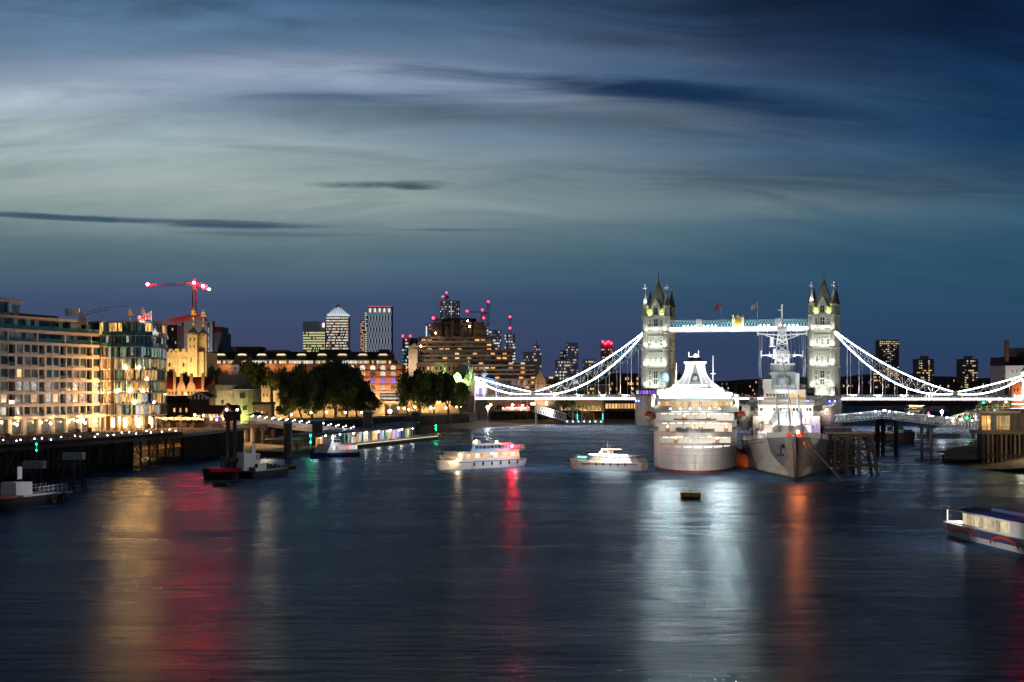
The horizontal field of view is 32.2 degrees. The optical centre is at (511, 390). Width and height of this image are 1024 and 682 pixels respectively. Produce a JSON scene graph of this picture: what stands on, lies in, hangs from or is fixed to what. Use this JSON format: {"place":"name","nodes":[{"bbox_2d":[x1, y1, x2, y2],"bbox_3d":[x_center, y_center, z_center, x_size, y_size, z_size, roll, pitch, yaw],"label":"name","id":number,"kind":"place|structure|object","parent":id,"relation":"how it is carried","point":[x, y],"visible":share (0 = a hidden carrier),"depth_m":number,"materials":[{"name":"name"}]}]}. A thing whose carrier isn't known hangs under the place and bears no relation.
{"place":"outdoors","nodes":[
{"label":"outdoors","id":0,"kind":"place"},
{"bbox_2d":[167,325,183,351],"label":"office building","id":1,"kind":"structure","parent":0,"point":[175,334],"depth_m":960.00,"materials":[{"name":"metal"}]},
{"bbox_2d":[166,396,188,424],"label":"gabled house","id":2,"kind":"structure","parent":0,"point":[177,405],"depth_m":590.00,"materials":[{"name":"brick"}]},
{"bbox_2d":[167,373,214,395],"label":"terraced house","id":3,"kind":"structure","parent":0,"point":[181,385],"depth_m":640.00,"materials":[{"name":"concrete"}]},
{"bbox_2d":[155,314,230,351],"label":"office building","id":4,"kind":"structure","parent":0,"point":[219,341],"depth_m":999.40,"materials":[{"name":"metal"}]},
{"bbox_2d":[146,277,210,312],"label":"tower crane","id":5,"kind":"object","parent":4,"relation":"on","point":[204,287],"visible":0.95,"depth_m":999.25,"materials":[{"name":"red paint"}]},
{"bbox_2d":[187,392,216,424],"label":"gabled house","id":6,"kind":"structure","parent":0,"point":[198,401],"depth_m":585.00,"materials":[{"name":"brick"}]},
{"bbox_2d":[134,432,311,458],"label":"foreshore","id":7,"kind":"structure","parent":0,"point":[259,445],"depth_m":512.75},
{"bbox_2d":[22,420,268,445],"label":"river wall","id":8,"kind":"structure","parent":7,"relation":"on","point":[161,441],"depth_m":496.50,"materials":[{"name":"stone"}]},
{"bbox_2d":[159,423,205,427],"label":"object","id":9,"kind":"object","parent":8,"relation":"on","point":[197,425],"visible":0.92,"depth_m":501.82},
{"bbox_2d":[261,385,272,401],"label":"stone tower","id":10,"kind":"structure","parent":0,"point":[267,394],"depth_m":640.00,"materials":[{"name":"beige stone"}]},
{"bbox_2d":[210,347,406,398],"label":"warehouse","id":11,"kind":"structure","parent":0,"point":[382,369],"depth_m":960.07,"materials":[{"name":"brick"}]},
{"bbox_2d":[303,321,325,351],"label":"skyscraper","id":12,"kind":"structure","parent":0,"point":[314,336],"depth_m":4300.00,"materials":[{"name":"white"}]},
{"bbox_2d":[303,332,324,351],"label":"window","id":13,"kind":"structure","parent":12,"relation":"in","point":[303,332],"depth_m":4299.14,"materials":[{"name":"yellow glass"}]},
{"bbox_2d":[326,305,349,349],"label":"skyscraper","id":14,"kind":"structure","parent":0,"point":[337,327],"depth_m":4240.00,"materials":[{"name":"white glass"}]},
{"bbox_2d":[0,401,758,436],"bbox_3d":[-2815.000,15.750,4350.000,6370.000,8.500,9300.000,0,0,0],"label":"bank","id":15,"kind":"structure","parent":0,"point":[474,416],"depth_m":813.87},
{"bbox_2d":[0,297,167,434],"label":"apartment building","id":16,"kind":"structure","parent":15,"relation":"on","point":[59,374],"depth_m":493.01,"materials":[{"name":"brick"}]},
{"bbox_2d":[0,318,94,340],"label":"window","id":17,"kind":"structure","parent":16,"relation":"in","point":[7,320],"depth_m":480.94,"materials":[{"name":"black glass"}]},
{"bbox_2d":[65,306,117,324],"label":"roof crane","id":18,"kind":"object","parent":16,"relation":"on","point":[75,312],"visible":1,"depth_m":491.10,"materials":[{"name":"grey metal"}]},
{"bbox_2d":[128,308,216,418],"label":"stone keep","id":19,"kind":"structure","parent":15,"relation":"on","point":[197,359],"depth_m":702.00,"materials":[{"name":"beige stone"}]},
{"bbox_2d":[208,365,221,384],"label":"tree","id":20,"kind":"object","parent":15,"relation":"on","point":[214,373],"visible":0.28,"depth_m":669.25,"materials":[{"name":"green plant"}]},
{"bbox_2d":[207,356,260,423],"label":"stone tower","id":21,"kind":"structure","parent":15,"relation":"on","point":[235,388],"depth_m":599.65,"materials":[{"name":"beige stone"}]},
{"bbox_2d":[237,357,258,384],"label":"plane tree","id":22,"kind":"object","parent":15,"relation":"on","point":[247,367],"visible":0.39,"depth_m":767.86,"materials":[{"name":"green plant"}]},
{"bbox_2d":[252,402,275,423],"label":"stone building","id":23,"kind":"structure","parent":15,"relation":"on","point":[268,408],"depth_m":590.00,"materials":[{"name":"grey stone"}]},
{"bbox_2d":[256,361,273,384],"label":"plane tree","id":24,"kind":"object","parent":15,"relation":"on","point":[262,373],"visible":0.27,"depth_m":779.20,"materials":[{"name":"green plant"}]},
{"bbox_2d":[263,371,280,389],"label":"plane tree","id":25,"kind":"object","parent":15,"relation":"on","point":[273,381],"visible":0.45,"depth_m":758.64,"materials":[{"name":"green plant"}]},
{"bbox_2d":[274,366,295,389],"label":"tree","id":26,"kind":"object","parent":15,"relation":"on","point":[285,375],"visible":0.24,"depth_m":819.36,"materials":[{"name":"green plant"}]},
{"bbox_2d":[275,385,300,420],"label":"plane tree","id":27,"kind":"object","parent":15,"relation":"on","point":[288,396],"visible":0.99,"depth_m":658.34,"materials":[{"name":"green plant"}]},
{"bbox_2d":[289,361,307,380],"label":"tree","id":28,"kind":"object","parent":15,"relation":"on","point":[299,372],"visible":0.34,"depth_m":837.95,"materials":[{"name":"green plant"}]},
{"bbox_2d":[282,379,318,419],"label":"plane tree","id":29,"kind":"object","parent":15,"relation":"on","point":[306,392],"visible":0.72,"depth_m":668.31,"materials":[{"name":"green plant"}]},
{"bbox_2d":[294,368,324,418],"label":"plane tree","id":30,"kind":"object","parent":15,"relation":"on","point":[314,375],"visible":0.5,"depth_m":677.68,"materials":[{"name":"green plant"}]},
{"bbox_2d":[312,362,343,418],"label":"plane tree","id":31,"kind":"object","parent":15,"relation":"on","point":[331,380],"visible":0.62,"depth_m":689.55,"materials":[{"name":"green plant"}]},
{"bbox_2d":[273,390,384,418],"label":"curtain wall","id":32,"kind":"structure","parent":15,"relation":"on","point":[330,413],"depth_m":750.35,"materials":[{"name":"beige stone"}]},
{"bbox_2d":[319,358,360,418],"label":"plane tree","id":33,"kind":"object","parent":15,"relation":"on","point":[347,377],"visible":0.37,"depth_m":704.15,"materials":[{"name":"green plant"}]},
{"bbox_2d":[337,361,363,417],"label":"plane tree","id":34,"kind":"object","parent":15,"relation":"on","point":[346,403],"visible":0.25,"depth_m":713.05,"materials":[{"name":"green plant"}]},
{"bbox_2d":[351,381,370,417],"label":"plane tree","id":35,"kind":"object","parent":15,"relation":"on","point":[361,400],"visible":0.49,"depth_m":722.91,"materials":[{"name":"green plant"}]},
{"bbox_2d":[363,388,378,409],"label":"plane tree","id":36,"kind":"object","parent":15,"relation":"on","point":[371,399],"visible":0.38,"depth_m":731.44,"materials":[{"name":"green plant"}]},
{"bbox_2d":[394,371,418,414],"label":"plane tree","id":37,"kind":"object","parent":15,"relation":"on","point":[404,388],"visible":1,"depth_m":798.05,"materials":[{"name":"green plant"}]},
{"bbox_2d":[408,367,431,414],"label":"plane tree","id":38,"kind":"object","parent":15,"relation":"on","point":[421,378],"visible":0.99,"depth_m":802.45,"materials":[{"name":"green plant"}]},
{"bbox_2d":[385,401,461,412],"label":"approach viaduct","id":39,"kind":"object","parent":15,"relation":"on","point":[393,406],"visible":0.39,"depth_m":900.00,"materials":[{"name":"grey"}]},
{"bbox_2d":[424,370,444,413],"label":"plane tree","id":40,"kind":"object","parent":15,"relation":"on","point":[435,391],"visible":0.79,"depth_m":813.82,"materials":[{"name":"green plant"}]},
{"bbox_2d":[416,362,469,400],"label":"hotel annexe","id":41,"kind":"structure","parent":15,"relation":"on","point":[435,367],"depth_m":930.00,"materials":[{"name":"concrete"}]},
{"bbox_2d":[441,372,458,414],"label":"plane tree","id":42,"kind":"object","parent":15,"relation":"on","point":[449,385],"visible":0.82,"depth_m":821.23,"materials":[{"name":"green plant"}]},
{"bbox_2d":[440,301,459,321],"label":"skyscraper","id":43,"kind":"structure","parent":15,"relation":"on","point":[449,309],"depth_m":3600.00,"materials":[{"name":"white"}]},
{"bbox_2d":[453,380,471,414],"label":"plane tree","id":44,"kind":"object","parent":15,"relation":"on","point":[463,393],"visible":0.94,"depth_m":833.11,"materials":[{"name":"green plant"}]},
{"bbox_2d":[505,334,514,362],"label":"skyscraper","id":45,"kind":"structure","parent":15,"relation":"on","point":[509,341],"depth_m":2700.00,"materials":[{"name":"white glass"}]},
{"bbox_2d":[533,370,545,411],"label":"gabled house","id":46,"kind":"structure","parent":15,"relation":"on","point":[539,381],"depth_m":960.00,"materials":[{"name":"stone"}]},
{"bbox_2d":[554,380,575,409],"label":"tree","id":47,"kind":"object","parent":15,"relation":"on","point":[565,404],"visible":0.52,"depth_m":984.10,"materials":[{"name":"green plant"}]},
{"bbox_2d":[545,384,612,409],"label":"warehouse","id":48,"kind":"structure","parent":15,"relation":"on","point":[603,389],"depth_m":1000.00,"materials":[{"name":"brown brick"}]},
{"bbox_2d":[557,400,603,410],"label":"arcade building","id":49,"kind":"structure","parent":15,"relation":"on","point":[593,405],"depth_m":990.00,"materials":[{"name":"grey"}]},
{"bbox_2d":[604,401,634,410],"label":"pavilion","id":50,"kind":"structure","parent":15,"relation":"on","point":[619,405],"depth_m":985.00,"materials":[{"name":"metal"}]},
{"bbox_2d":[733,383,754,400],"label":"distant block","id":51,"kind":"structure","parent":15,"relation":"on","point":[743,388],"depth_m":1900.00,"materials":[{"name":"brick"}]},
{"bbox_2d":[368,306,392,351],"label":"skyscraper","id":52,"kind":"structure","parent":0,"point":[380,327],"depth_m":4200.00,"materials":[{"name":"white glass"}]},
{"bbox_2d":[402,335,411,370],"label":"skyscraper","id":53,"kind":"structure","parent":0,"point":[405,344],"depth_m":2600.00,"materials":[{"name":"white"}]},
{"bbox_2d":[324,419,526,440],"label":"foreshore","id":54,"kind":"structure","parent":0,"point":[447,427],"depth_m":804.91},
{"bbox_2d":[269,410,469,433],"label":"river wall","id":55,"kind":"structure","parent":54,"relation":"on","point":[430,419],"depth_m":742.98,"materials":[{"name":"stone"}]},
{"bbox_2d":[408,318,558,410],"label":"hotel","id":56,"kind":"structure","parent":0,"point":[450,339],"depth_m":1014.00,"materials":[{"name":"brown concrete"}]},
{"bbox_2d":[489,330,500,348],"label":"skyscraper","id":57,"kind":"structure","parent":0,"point":[496,334],"depth_m":2800.00,"materials":[{"name":"black glass"}]},
{"bbox_2d":[0,406,1023,681],"bbox_3d":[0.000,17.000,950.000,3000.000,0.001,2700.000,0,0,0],"label":"water","id":58,"kind":"structure","parent":0,"point":[412,562],"depth_m":166.72,"materials":[{"name":"blue liquid"}]},
{"bbox_2d":[22,461,45,491],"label":"mooring dolphin","id":59,"kind":"object","parent":58,"relation":"in","point":[33,466],"visible":0.52,"depth_m":291.06,"materials":[{"name":"metal"}]},
{"bbox_2d":[0,467,72,509],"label":"workboat","id":60,"kind":"object","parent":58,"relation":"on","point":[17,494],"visible":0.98,"depth_m":259.50,"materials":[{"name":"black paint"}]},
{"bbox_2d":[56,452,87,490],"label":"mooring dolphin","id":61,"kind":"object","parent":58,"relation":"in","point":[73,457],"visible":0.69,"depth_m":302.28,"materials":[{"name":"metal"}]},
{"bbox_2d":[0,427,183,481],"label":"timber jetty","id":62,"kind":"object","parent":58,"relation":"in","point":[105,448],"visible":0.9,"depth_m":379.01,"materials":[{"name":"brown wood"}]},
{"bbox_2d":[121,424,245,460],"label":"sheet pile wharf","id":63,"kind":"structure","parent":58,"relation":"in","point":[198,443],"depth_m":455.56,"materials":[{"name":"metal"}]},
{"bbox_2d":[202,409,240,479],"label":"boat","id":64,"kind":"object","parent":58,"relation":"on","point":[228,471],"visible":0.91,"depth_m":339.62,"materials":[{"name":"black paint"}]},
{"bbox_2d":[219,424,274,443],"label":"landing stage","id":65,"kind":"object","parent":58,"relation":"in","point":[251,433],"visible":0.56,"depth_m":545.05,"materials":[{"name":"concrete"}]},
{"bbox_2d":[202,403,241,424],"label":"gabled house","id":66,"kind":"structure","parent":65,"relation":"on","point":[213,414],"depth_m":535.00,"materials":[{"name":"white paint"}]},
{"bbox_2d":[237,444,265,470],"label":"tug","id":67,"kind":"object","parent":58,"relation":"on","point":[246,461],"visible":0.67,"depth_m":348.33,"materials":[{"name":"black paint"}]},
{"bbox_2d":[238,463,288,477],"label":"lighter","id":68,"kind":"object","parent":58,"relation":"on","point":[270,470],"visible":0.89,"depth_m":349.11,"materials":[{"name":"black paint"}]},
{"bbox_2d":[283,421,292,457],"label":"guide pile","id":69,"kind":"object","parent":58,"relation":"in","point":[287,439],"visible":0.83,"depth_m":444.02,"materials":[{"name":"metal"}]},
{"bbox_2d":[311,419,324,445],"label":"guide pile","id":70,"kind":"object","parent":58,"relation":"in","point":[317,425],"visible":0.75,"depth_m":499.00,"materials":[{"name":"metal"}]},
{"bbox_2d":[309,435,359,457],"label":"passenger ferry","id":71,"kind":"object","parent":58,"relation":"on","point":[330,448],"visible":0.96,"depth_m":451.11,"materials":[{"name":"blue paint"}]},
{"bbox_2d":[255,421,437,456],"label":"floating pier","id":72,"kind":"structure","parent":58,"relation":"on","point":[385,437],"depth_m":531.13,"materials":[{"name":"black paint"}]},
{"bbox_2d":[245,415,359,436],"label":"gangway","id":73,"kind":"object","parent":72,"relation":"on","point":[307,428],"visible":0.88,"depth_m":541.55,"materials":[{"name":"grey metal"}]},
{"bbox_2d":[361,410,373,431],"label":"guide pile","id":74,"kind":"object","parent":58,"relation":"in","point":[367,418],"visible":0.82,"depth_m":559.00,"materials":[{"name":"metal"}]},
{"bbox_2d":[411,411,420,434],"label":"guide pile","id":75,"kind":"object","parent":58,"relation":"in","point":[415,415],"visible":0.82,"depth_m":639.00,"materials":[{"name":"metal"}]},
{"bbox_2d":[435,440,526,469],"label":"tour boat","id":76,"kind":"object","parent":58,"relation":"on","point":[470,454],"visible":0.98,"depth_m":387.12,"materials":[{"name":"white paint"}]},
{"bbox_2d":[534,404,566,422],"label":"truss gangway","id":77,"kind":"object","parent":58,"relation":"in","point":[544,414],"visible":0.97,"depth_m":894.90,"materials":[{"name":"white paint"}]},
{"bbox_2d":[565,407,603,424],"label":"landing pontoon","id":78,"kind":"object","parent":58,"relation":"on","point":[572,422],"visible":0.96,"depth_m":878.00,"materials":[{"name":"grey metal"}]},
{"bbox_2d":[570,442,648,470],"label":"tour boat","id":79,"kind":"object","parent":58,"relation":"on","point":[607,459],"visible":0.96,"depth_m":379.87,"materials":[{"name":"beige paint"}]},
{"bbox_2d":[645,350,745,472],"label":"cruise ship","id":80,"kind":"object","parent":58,"relation":"on","point":[695,416],"visible":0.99,"depth_m":368.92,"materials":[{"name":"grey metal"}]},
{"bbox_2d":[736,452,747,467],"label":"fender","id":81,"kind":"object","parent":80,"relation":"hanging from","point":[741,460],"visible":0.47,"depth_m":389.49,"materials":[{"name":"orange rubber"}]},
{"bbox_2d":[442,270,1023,425],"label":"suspension bridge","id":82,"kind":"structure","parent":58,"relation":"in","point":[661,326],"depth_m":875.51,"materials":[{"name":"metal"}]},
{"bbox_2d":[734,304,842,482],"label":"warship","id":83,"kind":"object","parent":58,"relation":"on","point":[784,418],"visible":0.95,"depth_m":392.20,"materials":[{"name":"paint"}]},
{"bbox_2d":[820,426,852,466],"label":"mooring dolphin","id":84,"kind":"object","parent":58,"relation":"in","point":[837,428],"visible":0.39,"depth_m":396.63},
{"bbox_2d":[826,431,879,474],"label":"mooring dolphin","id":85,"kind":"object","parent":58,"relation":"in","point":[847,464],"visible":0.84,"depth_m":358.69},
{"bbox_2d":[875,418,901,455],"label":"steel trestle","id":86,"kind":"object","parent":58,"relation":"in","point":[878,446],"visible":0.68,"depth_m":462.37,"materials":[{"name":"metal"}]},
{"bbox_2d":[833,410,886,423],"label":"footbridge","id":87,"kind":"object","parent":86,"relation":"on","point":[874,417],"visible":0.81,"depth_m":451.78,"materials":[{"name":"metal"}]},
{"bbox_2d":[880,426,914,441],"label":"moored barge","id":88,"kind":"object","parent":58,"relation":"on","point":[906,435],"visible":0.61,"depth_m":589.78,"materials":[{"name":"black metal"}]},
{"bbox_2d":[917,402,1001,437],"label":"truss gangway","id":89,"kind":"object","parent":58,"relation":"in","point":[947,435],"visible":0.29,"depth_m":638.70,"materials":[{"name":"white paint"}]},
{"bbox_2d":[943,507,1023,553],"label":"river catamaran","id":90,"kind":"object","parent":58,"relation":"on","point":[1001,527],"visible":0.98,"depth_m":194.62,"materials":[{"name":"white paint"}]},
{"bbox_2d":[966,398,1023,463],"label":"jetty pavilion","id":91,"kind":"structure","parent":58,"relation":"in","point":[1000,434],"depth_m":400.42,"materials":[{"name":"brown wood"}]},
{"bbox_2d":[878,410,979,429],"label":"footbridge","id":92,"kind":"object","parent":91,"relation":"attached to","point":[924,420],"visible":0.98,"depth_m":429.72,"materials":[{"name":"metal"}]},
{"bbox_2d":[0,0,1023,381],"label":"sky","id":93,"kind":"structure","parent":0,"point":[544,161],"materials":[{"name":"blue"}]},
{"bbox_2d":[523,352,540,376],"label":"skyscraper","id":94,"kind":"structure","parent":0,"point":[532,357],"depth_m":2300.00,"materials":[{"name":"black glass"}]},
{"bbox_2d":[555,360,569,381],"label":"skyscraper","id":95,"kind":"structure","parent":0,"point":[562,369],"depth_m":2200.00,"materials":[{"name":"black glass"}]},
{"bbox_2d":[499,418,634,424],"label":"foreshore","id":96,"kind":"structure","parent":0,"point":[547,421],"depth_m":951.96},
{"bbox_2d":[491,408,634,419],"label":"river wall","id":97,"kind":"structure","parent":96,"relation":"on","point":[514,415],"depth_m":978.63,"materials":[{"name":"stone"}]},
{"bbox_2d":[566,343,577,383],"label":"skyscraper","id":98,"kind":"structure","parent":0,"point":[572,352],"depth_m":2400.00,"materials":[{"name":"black glass"}]},
{"bbox_2d":[583,359,595,383],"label":"skyscraper","id":99,"kind":"structure","parent":0,"point":[588,363],"depth_m":2200.00,"materials":[{"name":"black glass"}]},
{"bbox_2d":[600,341,612,372],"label":"skyscraper","id":100,"kind":"structure","parent":0,"point":[606,349],"depth_m":2300.00,"materials":[{"name":"black glass"}]},
{"bbox_2d":[585,373,639,400],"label":"warehouse","id":101,"kind":"structure","parent":0,"point":[623,381],"depth_m":1060.00,"materials":[{"name":"brick"}]},
{"bbox_2d":[578,374,989,383],"bbox_3d":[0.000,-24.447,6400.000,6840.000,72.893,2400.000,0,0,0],"label":"hills","id":102,"kind":"structure","parent":0,"point":[937,379],"depth_m":6245.16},
{"bbox_2d":[875,340,898,387],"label":"skyscraper","id":103,"kind":"structure","parent":0,"point":[887,351],"depth_m":2000.00,"materials":[{"name":"brown concrete"}]},
{"bbox_2d":[945,406,987,415],"bbox_3d":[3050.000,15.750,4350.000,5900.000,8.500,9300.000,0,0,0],"label":"bank","id":104,"kind":"structure","parent":0,"point":[960,409],"depth_m":1325.46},
{"bbox_2d":[840,388,989,405],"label":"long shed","id":105,"kind":"structure","parent":104,"relation":"on","point":[869,391],"depth_m":1350.00,"materials":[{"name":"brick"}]},
{"bbox_2d":[913,356,933,387],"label":"apartment tower","id":106,"kind":"structure","parent":104,"relation":"on","point":[923,368],"depth_m":1900.00,"materials":[{"name":"brown concrete"}]},
{"bbox_2d":[956,356,978,387],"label":"apartment tower","id":107,"kind":"structure","parent":0,"point":[967,368],"depth_m":1900.00,"materials":[{"name":"brown concrete"}]},
{"bbox_2d":[936,439,1023,469],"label":"foreshore","id":108,"kind":"structure","parent":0,"point":[968,451],"depth_m":406.93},
{"bbox_2d":[991,372,1004,409],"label":"warehouse","id":109,"kind":"structure","parent":0,"point":[997,377],"depth_m":942.29,"materials":[{"name":"white paint"}]},
{"bbox_2d":[990,340,1023,394],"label":"warehouse","id":110,"kind":"structure","parent":0,"point":[1010,363],"depth_m":963.28,"materials":[{"name":"white paint"}]},
{"bbox_2d":[1004,379,1021,407],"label":"warehouse","id":111,"kind":"structure","parent":0,"point":[1016,389],"depth_m":925.00,"materials":[{"name":"brick"}]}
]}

